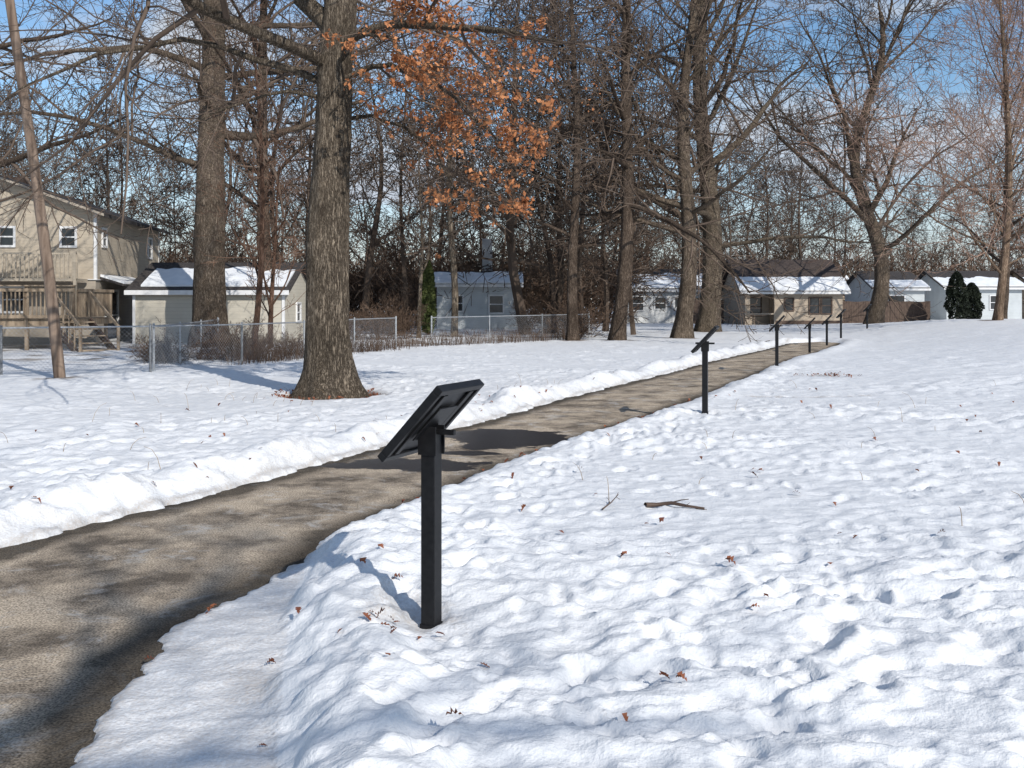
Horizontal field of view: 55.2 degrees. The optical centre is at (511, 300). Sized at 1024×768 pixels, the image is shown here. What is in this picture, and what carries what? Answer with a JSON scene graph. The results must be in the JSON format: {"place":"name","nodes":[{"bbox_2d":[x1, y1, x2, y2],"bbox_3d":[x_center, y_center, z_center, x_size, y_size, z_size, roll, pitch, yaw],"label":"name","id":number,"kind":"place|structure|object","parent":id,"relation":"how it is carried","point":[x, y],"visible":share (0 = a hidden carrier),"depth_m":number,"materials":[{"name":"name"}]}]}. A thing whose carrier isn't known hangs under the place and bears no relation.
{"place":"outdoors","nodes":[
{"label":"outdoors","id":0,"kind":"place"},
{"bbox_2d":[0,180,94,213],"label":"gable walls","id":1,"kind":"structure","parent":0,"point":[13,189],"depth_m":35.72,"materials":[{"name":"beige"}]},
{"bbox_2d":[100,274,135,283],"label":"pent roof snow","id":2,"kind":"structure","parent":0,"point":[125,280],"depth_m":37.18,"materials":[{"name":"white snow"}]},
{"bbox_2d":[0,342,839,767],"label":"asphalt path","id":3,"kind":"structure","parent":0,"point":[90,614],"depth_m":6.41,"materials":[{"name":"grey asphalt"}]},
{"bbox_2d":[0,307,1023,767],"bbox_3d":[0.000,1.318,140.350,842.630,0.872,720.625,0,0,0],"label":"snowy ground","id":4,"kind":"structure","parent":0,"point":[890,635],"depth_m":5.75,"materials":[{"name":"white snow"}]},
{"bbox_2d":[5,0,65,377],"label":"utility pole","id":5,"kind":"object","parent":4,"relation":"on","point":[56,345],"visible":0.83,"depth_m":19.96,"materials":[{"name":"brown wood"}]},
{"bbox_2d":[0,252,119,351],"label":"wooden deck","id":6,"kind":"structure","parent":4,"relation":"on","point":[89,307],"depth_m":31.34,"materials":[{"name":"brown wood"}]},
{"bbox_2d":[0,280,131,344],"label":"walls","id":7,"kind":"structure","parent":4,"relation":"on","point":[125,310],"depth_m":35.89,"materials":[{"name":"beige wood"}]},
{"bbox_2d":[0,286,24,312],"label":"window frames","id":8,"kind":"structure","parent":7,"relation":"attached to","point":[9,299],"depth_m":35.62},
{"bbox_2d":[4,292,22,310],"bbox_3d":[-18.183,-0.030,35.691,0.740,0.840,0.009,0,0,-6],"label":"window glass","id":9,"kind":"object","parent":8,"relation":"in","point":[13,301],"visible":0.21,"depth_m":35.69,"materials":[{"name":"black glass"}]},
{"bbox_2d":[105,289,118,340],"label":"patio door frames","id":10,"kind":"structure","parent":7,"relation":"attached to","point":[117,314],"depth_m":38.66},
{"bbox_2d":[107,291,116,338],"bbox_3d":[-15.663,0.570,39.506,0.009,1.840,4.790,0,0,-6],"label":"patio door glass","id":11,"kind":"object","parent":10,"relation":"in","point":[112,335],"visible":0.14,"depth_m":38.14,"materials":[{"name":"black glass"}]},
{"bbox_2d":[100,277,129,285],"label":"pent roof","id":12,"kind":"structure","parent":7,"relation":"on","point":[111,281],"depth_m":36.46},
{"bbox_2d":[0,0,198,264],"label":"bare oak tree","id":13,"kind":"object","parent":4,"relation":"on","point":[4,46],"visible":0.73,"depth_m":27.20,"materials":[{"name":"brown plant"}]},
{"bbox_2d":[152,317,218,370],"bbox_3d":[-8.450,1.150,25.800,0.060,1.289,8.531,0,0,-7],"label":"chain link fence","id":14,"kind":"object","parent":4,"relation":"on","point":[154,341],"visible":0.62,"depth_m":23.86,"materials":[{"name":"metal"}]},
{"bbox_2d":[0,316,396,374],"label":"chain link fence","id":15,"kind":"object","parent":4,"relation":"on","point":[150,326],"visible":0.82,"depth_m":21.86,"materials":[{"name":"metal"}]},
{"bbox_2d":[124,262,305,343],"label":"garage","id":16,"kind":"structure","parent":4,"relation":"on","point":[162,292],"depth_m":36.50,"materials":[{"name":"beige paint"}]},
{"bbox_2d":[296,302,301,321],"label":"side window frames","id":17,"kind":"structure","parent":16,"relation":"in","point":[297,303],"depth_m":38.72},
{"bbox_2d":[0,0,473,346],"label":"bare oak tree","id":18,"kind":"object","parent":4,"relation":"on","point":[209,289],"visible":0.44,"depth_m":33.32,"materials":[{"name":"brown plant"}]},
{"bbox_2d":[183,0,308,359],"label":"bare maple tree","id":19,"kind":"object","parent":4,"relation":"on","point":[259,268],"visible":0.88,"depth_m":25.94,"materials":[{"name":"brown plant"}]},
{"bbox_2d":[96,0,429,270],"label":"bare oak tree","id":20,"kind":"object","parent":4,"relation":"on","point":[263,45],"visible":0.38,"depth_m":37.65,"materials":[{"name":"brown plant"}]},
{"bbox_2d":[237,133,310,347],"bbox_3d":[-7.740,-1.830,32.536,2.654,7.311,3.402,0,0,-14],"label":"bare maple tree","id":21,"kind":"object","parent":4,"relation":"on","point":[271,301],"visible":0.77,"depth_m":31.97,"materials":[{"name":"brown plant"}]},
{"bbox_2d":[0,0,736,399],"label":"bare oak tree","id":22,"kind":"object","parent":4,"relation":"on","point":[328,364],"visible":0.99,"depth_m":16.17,"materials":[{"name":"brown plant"}]},
{"bbox_2d":[221,325,584,364],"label":"dead grass","id":23,"kind":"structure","parent":4,"relation":"on","point":[376,347],"depth_m":32.10,"materials":[{"name":"brown plant"}]},
{"bbox_2d":[381,127,456,337],"bbox_3d":[-4.090,-2.751,42.713,2.939,9.309,4.966,0,0,-36],"label":"bare birch tree","id":24,"kind":"object","parent":4,"relation":"on","point":[423,236],"visible":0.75,"depth_m":42.59,"materials":[{"name":"brown plant"}]},
{"bbox_2d":[421,260,436,334],"bbox_3d":[-3.851,-0.117,45.009,0.868,3.582,0.917,0,0,0],"label":"arborvitae tree","id":25,"kind":"object","parent":4,"relation":"on","point":[428,291],"visible":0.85,"depth_m":44.78,"materials":[{"name":"green plant"}]},
{"bbox_2d":[377,379,483,628],"bbox_3d":[-0.390,1.159,4.798,0.355,1.528,0.440,0,0,25],"label":"interpretive sign","id":26,"kind":"object","parent":4,"relation":"on","point":[423,431],"visible":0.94,"depth_m":4.76,"materials":[{"name":"black metal"}]},
{"bbox_2d":[403,57,491,335],"bbox_3d":[-2.820,-4.644,43.597,4.100,13.013,4.323,0,0,0],"label":"bare poplar tree","id":27,"kind":"object","parent":4,"relation":"on","point":[454,284],"visible":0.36,"depth_m":43.67,"materials":[{"name":"brown plant"}]},
{"bbox_2d":[437,287,516,328],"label":"walls","id":28,"kind":"structure","parent":4,"relation":"on","point":[479,307],"depth_m":56.00,"materials":[{"name":"blue"}]},
{"bbox_2d":[435,271,522,272],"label":"roof front","id":29,"kind":"structure","parent":28,"relation":"on","point":[472,271],"depth_m":58.91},
{"bbox_2d":[434,271,522,283],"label":"roof snow","id":30,"kind":"structure","parent":29,"relation":"on","point":[442,277],"depth_m":56.70,"materials":[{"name":"white snow"}]},
{"bbox_2d":[435,284,522,286],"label":"fascia","id":31,"kind":"structure","parent":29,"relation":"attached to","point":[472,285],"depth_m":55.63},
{"bbox_2d":[458,295,503,313],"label":"window frames","id":32,"kind":"structure","parent":28,"relation":"attached to","point":[489,304],"depth_m":55.94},
{"bbox_2d":[458,296,502,311],"bbox_3d":[-1.950,0.220,55.995,2.840,0.940,0.009,0,0,0],"label":"window glass","id":33,"kind":"object","parent":32,"relation":"in","point":[496,300],"visible":0.68,"depth_m":55.99,"materials":[{"name":"black glass"}]},
{"bbox_3d":[-2.000,-1.281,60.675,5.300,0.958,3.350,0,0,0],"label":"roof back","id":34,"kind":"object","parent":28,"relation":"on","visible":0},
{"bbox_2d":[482,239,491,270],"bbox_3d":[-1.500,-2.480,59.500,0.600,2.500,0.600,0,0,0],"label":"chimney","id":35,"kind":"object","parent":34,"relation":"on","point":[486,243],"visible":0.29,"depth_m":59.20,"materials":[{"name":"metal"}]},
{"bbox_2d":[431,313,589,343],"bbox_3d":[0.407,1.172,38.458,0.624,1.289,9.188,0,0,43],"label":"chain link fence","id":36,"kind":"object","parent":4,"relation":"on","point":[541,318],"visible":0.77,"depth_m":37.73,"materials":[{"name":"metal"}]},
{"bbox_2d":[9,371,1013,745],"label":"fallen leaves","id":37,"kind":"object","parent":4,"relation":"on","point":[455,711],"visible":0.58,"depth_m":5.88,"materials":[{"name":"brown plant"}]},
{"bbox_2d":[0,0,1023,334],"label":"distant trees","id":38,"kind":"object","parent":4,"relation":"on","point":[302,204],"visible":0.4,"depth_m":52.28,"materials":[{"name":"brown plant"}]},
{"bbox_2d":[1,374,1023,523],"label":"dry grass stalks","id":39,"kind":"object","parent":4,"relation":"on","point":[497,386],"visible":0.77,"depth_m":11.44,"materials":[{"name":"brown plant"}]},
{"bbox_2d":[351,0,721,340],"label":"bare ash tree","id":40,"kind":"object","parent":4,"relation":"on","point":[572,330],"visible":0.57,"depth_m":38.41,"materials":[{"name":"brown plant"}]},
{"bbox_2d":[127,216,1023,364],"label":"undergrowth","id":41,"kind":"object","parent":4,"relation":"on","point":[389,304],"visible":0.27,"depth_m":63.15,"materials":[{"name":"brown plant"}]},
{"bbox_2d":[602,493,618,509],"bbox_3d":[0.742,1.534,7.532,0.075,0.092,0.325,0,0,33],"label":"fallen twig","id":42,"kind":"object","parent":4,"relation":"on","point":[604,507],"visible":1,"depth_m":7.49,"materials":[{"name":"wood"}]},
{"bbox_2d":[462,0,803,341],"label":"bare oak tree","id":43,"kind":"object","parent":4,"relation":"on","point":[618,329],"visible":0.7,"depth_m":38.16,"materials":[{"name":"brown plant"}]},
{"bbox_2d":[492,0,827,337],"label":"bare oak tree","id":44,"kind":"object","parent":4,"relation":"on","point":[682,327],"visible":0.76,"depth_m":40.58,"materials":[{"name":"brown plant"}]},
{"bbox_2d":[627,292,700,322],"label":"walls","id":45,"kind":"structure","parent":4,"relation":"on","point":[658,316],"depth_m":70.00,"materials":[{"name":"white paint"}]},
{"bbox_2d":[616,269,701,288],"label":"roof front","id":46,"kind":"structure","parent":45,"relation":"on","point":[661,271],"depth_m":73.25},
{"bbox_2d":[632,273,701,287],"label":"roof snow","id":47,"kind":"structure","parent":46,"relation":"on","point":[659,281],"depth_m":70.83,"materials":[{"name":"white snow"}]},
{"bbox_2d":[633,289,700,291],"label":"fascia","id":48,"kind":"structure","parent":46,"relation":"attached to","point":[671,290],"depth_m":69.63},
{"bbox_2d":[633,296,699,310],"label":"window frames","id":49,"kind":"structure","parent":45,"relation":"attached to","point":[654,303],"depth_m":69.94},
{"bbox_2d":[633,297,699,309],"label":"window glass","id":50,"kind":"object","parent":49,"relation":"in","point":[656,307],"visible":0.43,"depth_m":69.99,"materials":[{"name":"black glass"}]},
{"bbox_2d":[672,295,677,321],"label":"door","id":51,"kind":"structure","parent":45,"relation":"attached to","point":[673,311],"depth_m":69.95,"materials":[{"name":"metal"}]},
{"bbox_2d":[644,499,706,509],"bbox_3d":[1.246,1.554,7.463,0.473,0.080,0.143,0,0,25],"label":"fallen stick","id":52,"kind":"object","parent":4,"relation":"on","point":[658,504],"visible":1,"depth_m":7.49,"materials":[{"name":"brown wood"}]},
{"bbox_2d":[468,0,914,334],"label":"bare oak tree","id":53,"kind":"object","parent":4,"relation":"on","point":[706,321],"visible":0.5,"depth_m":48.52,"materials":[{"name":"brown plant"}]},
{"bbox_2d":[691,325,719,413],"bbox_3d":[2.665,1.109,13.498,0.355,1.528,0.440,0,0,17],"label":"interpretive sign","id":54,"kind":"object","parent":4,"relation":"on","point":[703,344],"visible":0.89,"depth_m":13.46,"materials":[{"name":"black metal"}]},
{"bbox_2d":[693,300,723,323],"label":"privacy fence","id":55,"kind":"object","parent":4,"relation":"on","point":[696,309],"visible":0.09,"depth_m":67.50,"materials":[{"name":"brown wood"}]},
{"bbox_2d":[745,294,774,324],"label":"porch posts","id":56,"kind":"object","parent":4,"relation":"on","point":[746,313],"visible":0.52,"depth_m":63.90,"materials":[{"name":"beige wood"}]},
{"bbox_2d":[769,315,784,365],"bbox_3d":[6.115,1.102,22.599,0.355,1.528,0.440,0,0,17],"label":"interpretive sign","id":57,"kind":"object","parent":4,"relation":"on","point":[776,325],"visible":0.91,"depth_m":22.56,"materials":[{"name":"black metal"}]},
{"bbox_2d":[722,291,842,324],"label":"walls","id":58,"kind":"structure","parent":4,"relation":"on","point":[802,301],"depth_m":64.00,"materials":[{"name":"beige paint"}]},
{"bbox_2d":[750,297,761,315],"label":"porch window frames","id":59,"kind":"structure","parent":58,"relation":"attached to","point":[757,306],"depth_m":65.44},
{"bbox_2d":[750,298,760,312],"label":"porch window glass","id":60,"kind":"object","parent":59,"relation":"in","point":[754,309],"visible":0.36,"depth_m":65.49,"materials":[{"name":"black glass"}]},
{"bbox_2d":[727,260,840,291],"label":"roof front","id":61,"kind":"structure","parent":58,"relation":"on","point":[784,266],"depth_m":66.36,"materials":[{"name":"brown"}]},
{"bbox_2d":[735,276,849,290],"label":"roof snow","id":62,"kind":"structure","parent":61,"relation":"on","point":[807,283],"depth_m":64.26,"materials":[{"name":"white snow"}]},
{"bbox_2d":[740,291,850,293],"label":"fascia","id":63,"kind":"structure","parent":61,"relation":"attached to","point":[810,292],"depth_m":63.58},
{"bbox_2d":[784,297,832,314],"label":"window frames","id":64,"kind":"structure","parent":58,"relation":"attached to","point":[831,305],"depth_m":63.94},
{"bbox_2d":[786,298,830,312],"bbox_3d":[19.350,0.345,63.995,2.990,0.990,0.009,0,0,0],"label":"window glass","id":65,"kind":"object","parent":64,"relation":"in","point":[825,301],"visible":0.95,"depth_m":63.99,"materials":[{"name":"black glass"}]},
{"bbox_2d":[775,321,842,324],"bbox_3d":[19.400,1.695,63.984,4.400,0.750,0.028,0,0,0],"label":"base band","id":66,"kind":"object","parent":58,"relation":"attached to","point":[807,322],"visible":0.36,"depth_m":63.97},
{"bbox_2d":[804,317,815,352],"bbox_3d":[9.605,1.310,31.598,0.355,1.528,0.440,0,0,20],"label":"interpretive sign","id":67,"kind":"object","parent":4,"relation":"on","point":[808,325],"visible":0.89,"depth_m":31.56,"materials":[{"name":"black metal"}]},
{"bbox_2d":[822,315,832,344],"bbox_3d":[11.705,1.293,36.398,0.355,1.528,0.440,0,0,24],"label":"interpretive sign","id":68,"kind":"object","parent":4,"relation":"on","point":[826,321],"visible":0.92,"depth_m":36.35,"materials":[{"name":"black metal"}]},
{"bbox_2d":[836,309,845,337],"bbox_3d":[13.604,1.121,40.498,0.355,1.528,0.440,0,0,28],"label":"interpretive sign","id":69,"kind":"object","parent":4,"relation":"on","point":[841,313],"visible":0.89,"depth_m":40.45,"materials":[{"name":"black metal"}]},
{"bbox_2d":[692,0,1023,323],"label":"bare oak tree","id":70,"kind":"object","parent":4,"relation":"on","point":[878,302],"visible":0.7,"depth_m":56.48,"materials":[{"name":"brown plant"}]},
{"bbox_2d":[863,304,871,328],"bbox_3d":[17.404,0.943,47.997,0.355,1.528,0.440,0,0,30],"label":"interpretive sign","id":71,"kind":"object","parent":4,"relation":"on","point":[866,308],"visible":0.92,"depth_m":47.95,"materials":[{"name":"black metal"}]},
{"bbox_2d":[845,289,923,301],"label":"walls","id":72,"kind":"structure","parent":4,"relation":"on","point":[855,294],"depth_m":77.27,"materials":[{"name":"white paint"}]},
{"bbox_2d":[846,272,856,284],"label":"roof back","id":73,"kind":"structure","parent":72,"relation":"on","point":[850,279],"depth_m":80.88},
{"bbox_2d":[855,271,929,289],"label":"roof front","id":74,"kind":"structure","parent":72,"relation":"on","point":[895,274],"depth_m":78.29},
{"bbox_2d":[865,280,929,286],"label":"roof snow","id":75,"kind":"structure","parent":74,"relation":"on","point":[915,283],"depth_m":76.47,"materials":[{"name":"white snow"}]},
{"bbox_2d":[889,288,930,290],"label":"fascia","id":76,"kind":"structure","parent":74,"relation":"attached to","point":[913,289],"depth_m":75.63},
{"bbox_2d":[888,296,903,301],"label":"window glass","id":77,"kind":"object","parent":72,"relation":"attached to","point":[900,298],"visible":0.21,"depth_m":75.99,"materials":[{"name":"grey glass"}]},
{"bbox_2d":[843,301,929,322],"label":"privacy fence","id":78,"kind":"object","parent":4,"relation":"on","point":[853,313],"visible":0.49,"depth_m":65.50,"materials":[{"name":"brown wood"}]},
{"bbox_2d":[790,0,1023,319],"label":"bare maple tree","id":79,"kind":"object","parent":4,"relation":"on","point":[1005,88],"visible":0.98,"depth_m":45.03,"materials":[{"name":"beige plant"}]},
{"bbox_2d":[943,271,970,318],"bbox_3d":[28.559,-0.181,63.019,1.643,3.487,1.580,0,0,0],"label":"evergreen bush","id":80,"kind":"object","parent":4,"relation":"on","point":[956,299],"visible":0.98,"depth_m":62.64,"materials":[{"name":"green plant"}]},
{"bbox_2d":[915,33,1023,318],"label":"bare oak tree","id":81,"kind":"object","parent":4,"relation":"on","point":[1006,301],"visible":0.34,"depth_m":65.94,"materials":[{"name":"brown plant"}]},
{"bbox_2d":[924,288,1021,319],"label":"walls","id":82,"kind":"structure","parent":4,"relation":"on","point":[935,296],"depth_m":78.00,"materials":[{"name":"white paint"}]},
{"bbox_2d":[924,271,1023,287],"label":"roof front","id":83,"kind":"structure","parent":82,"relation":"on","point":[973,274],"depth_m":80.62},
{"bbox_2d":[933,276,1023,285],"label":"roof snow","id":84,"kind":"structure","parent":83,"relation":"on","point":[984,281],"depth_m":78.73,"materials":[{"name":"white snow"}]},
{"bbox_2d":[944,287,1023,289],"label":"fascia","id":85,"kind":"structure","parent":83,"relation":"attached to","point":[995,288],"depth_m":77.63,"materials":[{"name":"white wood"}]},
{"bbox_2d":[955,295,995,309],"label":"window frames","id":86,"kind":"structure","parent":82,"relation":"attached to","point":[990,302],"depth_m":77.94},
{"bbox_2d":[991,296,995,308],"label":"window glass","id":87,"kind":"object","parent":86,"relation":"in","point":[993,298],"visible":0.18,"depth_m":77.99,"materials":[{"name":"grey glass"}]},
{"bbox_2d":[963,282,984,318],"bbox_3d":[29.850,0.191,63.481,1.452,2.772,1.541,0,0,44],"label":"evergreen bush","id":88,"kind":"object","parent":4,"relation":"on","point":[976,308],"visible":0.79,"depth_m":63.06,"materials":[{"name":"green plant"}]},
{"bbox_2d":[1022,290,1023,318],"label":"walls","id":89,"kind":"structure","parent":4,"relation":"on","point":[1022,304],"depth_m":84.35,"materials":[{"name":"beige paint"}]},
{"bbox_2d":[1012,270,1023,278],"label":"roof front","id":90,"kind":"structure","parent":89,"relation":"on","point":[1021,274],"depth_m":84.72,"materials":[{"name":"grey"}]},
{"bbox_2d":[0,0,1023,299],"label":"sky","id":91,"kind":"structure","parent":0,"point":[957,88],"materials":[{"name":"blue"}]},
{"bbox_2d":[722,271,737,290],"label":"gable walls","id":92,"kind":"structure","parent":0,"point":[728,279],"depth_m":68.46,"materials":[{"name":"beige paint"}]},
{"bbox_2d":[721,260,728,293],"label":"roof back","id":93,"kind":"structure","parent":92,"relation":"on","point":[724,277],"depth_m":69.13,"materials":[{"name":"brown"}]},
{"bbox_2d":[848,275,870,288],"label":"gable walls","id":94,"kind":"structure","parent":0,"point":[854,283],"depth_m":79.73,"materials":[{"name":"white paint"}]},
{"bbox_2d":[920,275,941,287],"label":"gable walls","id":95,"kind":"structure","parent":0,"point":[932,283],"depth_m":80.99,"materials":[{"name":"white paint"}]},
{"bbox_3d":[-19.351,-0.765,40.099,7.320,0.028,9.120,0,0,-6],"label":"belt trim","id":96,"kind":"object","parent":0,"visible":0},
{"bbox_2d":[0,213,157,278],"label":"walls","id":97,"kind":"structure","parent":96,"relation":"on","point":[134,257],"depth_m":35.94,"materials":[{"name":"beige"}]},
{"bbox_2d":[0,226,76,247],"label":"window frames","id":98,"kind":"structure","parent":97,"relation":"attached to","point":[60,237],"depth_m":35.79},
{"bbox_2d":[0,228,74,244],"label":"window glass","id":99,"kind":"object","parent":98,"relation":"in","point":[7,240],"visible":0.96,"depth_m":35.66,"materials":[{"name":"black glass"}]},
{"bbox_2d":[0,176,169,234],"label":"roof","id":100,"kind":"structure","parent":97,"relation":"on","point":[135,222],"depth_m":39.59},
{"bbox_2d":[0,177,103,215],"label":"fascia","id":101,"kind":"structure","parent":100,"relation":"attached to","point":[52,196],"depth_m":35.45,"materials":[{"name":"beige"}]},
{"bbox_2d":[94,214,158,278],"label":"corner trim","id":102,"kind":"structure","parent":97,"relation":"attached to","point":[95,255],"depth_m":35.96,"materials":[{"name":"white wood"}]},
{"bbox_2d":[101,227,152,258],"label":"side window frames","id":103,"kind":"structure","parent":97,"relation":"attached to","point":[106,238],"depth_m":37.15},
{"bbox_2d":[104,230,150,256],"bbox_3d":[-15.711,-2.305,40.155,0.009,0.790,6.990,0,0,-6],"label":"side window glass","id":104,"kind":"object","parent":103,"relation":"in","point":[149,245],"visible":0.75,"depth_m":43.35,"materials":[{"name":"grey glass"}]},
{"bbox_3d":[-21.350,-3.833,39.889,4.020,1.574,9.840,0,0,-6],"label":"roof","id":105,"kind":"object","parent":97,"relation":"on","visible":0},
{"bbox_2d":[8,177,27,183],"bbox_3d":[-21.031,-4.380,41.732,0.600,1.700,0.600,0,0,-6],"label":"chimney","id":106,"kind":"object","parent":105,"relation":"on","point":[23,180],"visible":0.14,"depth_m":41.45,"materials":[{"name":"grey"}]}
]}

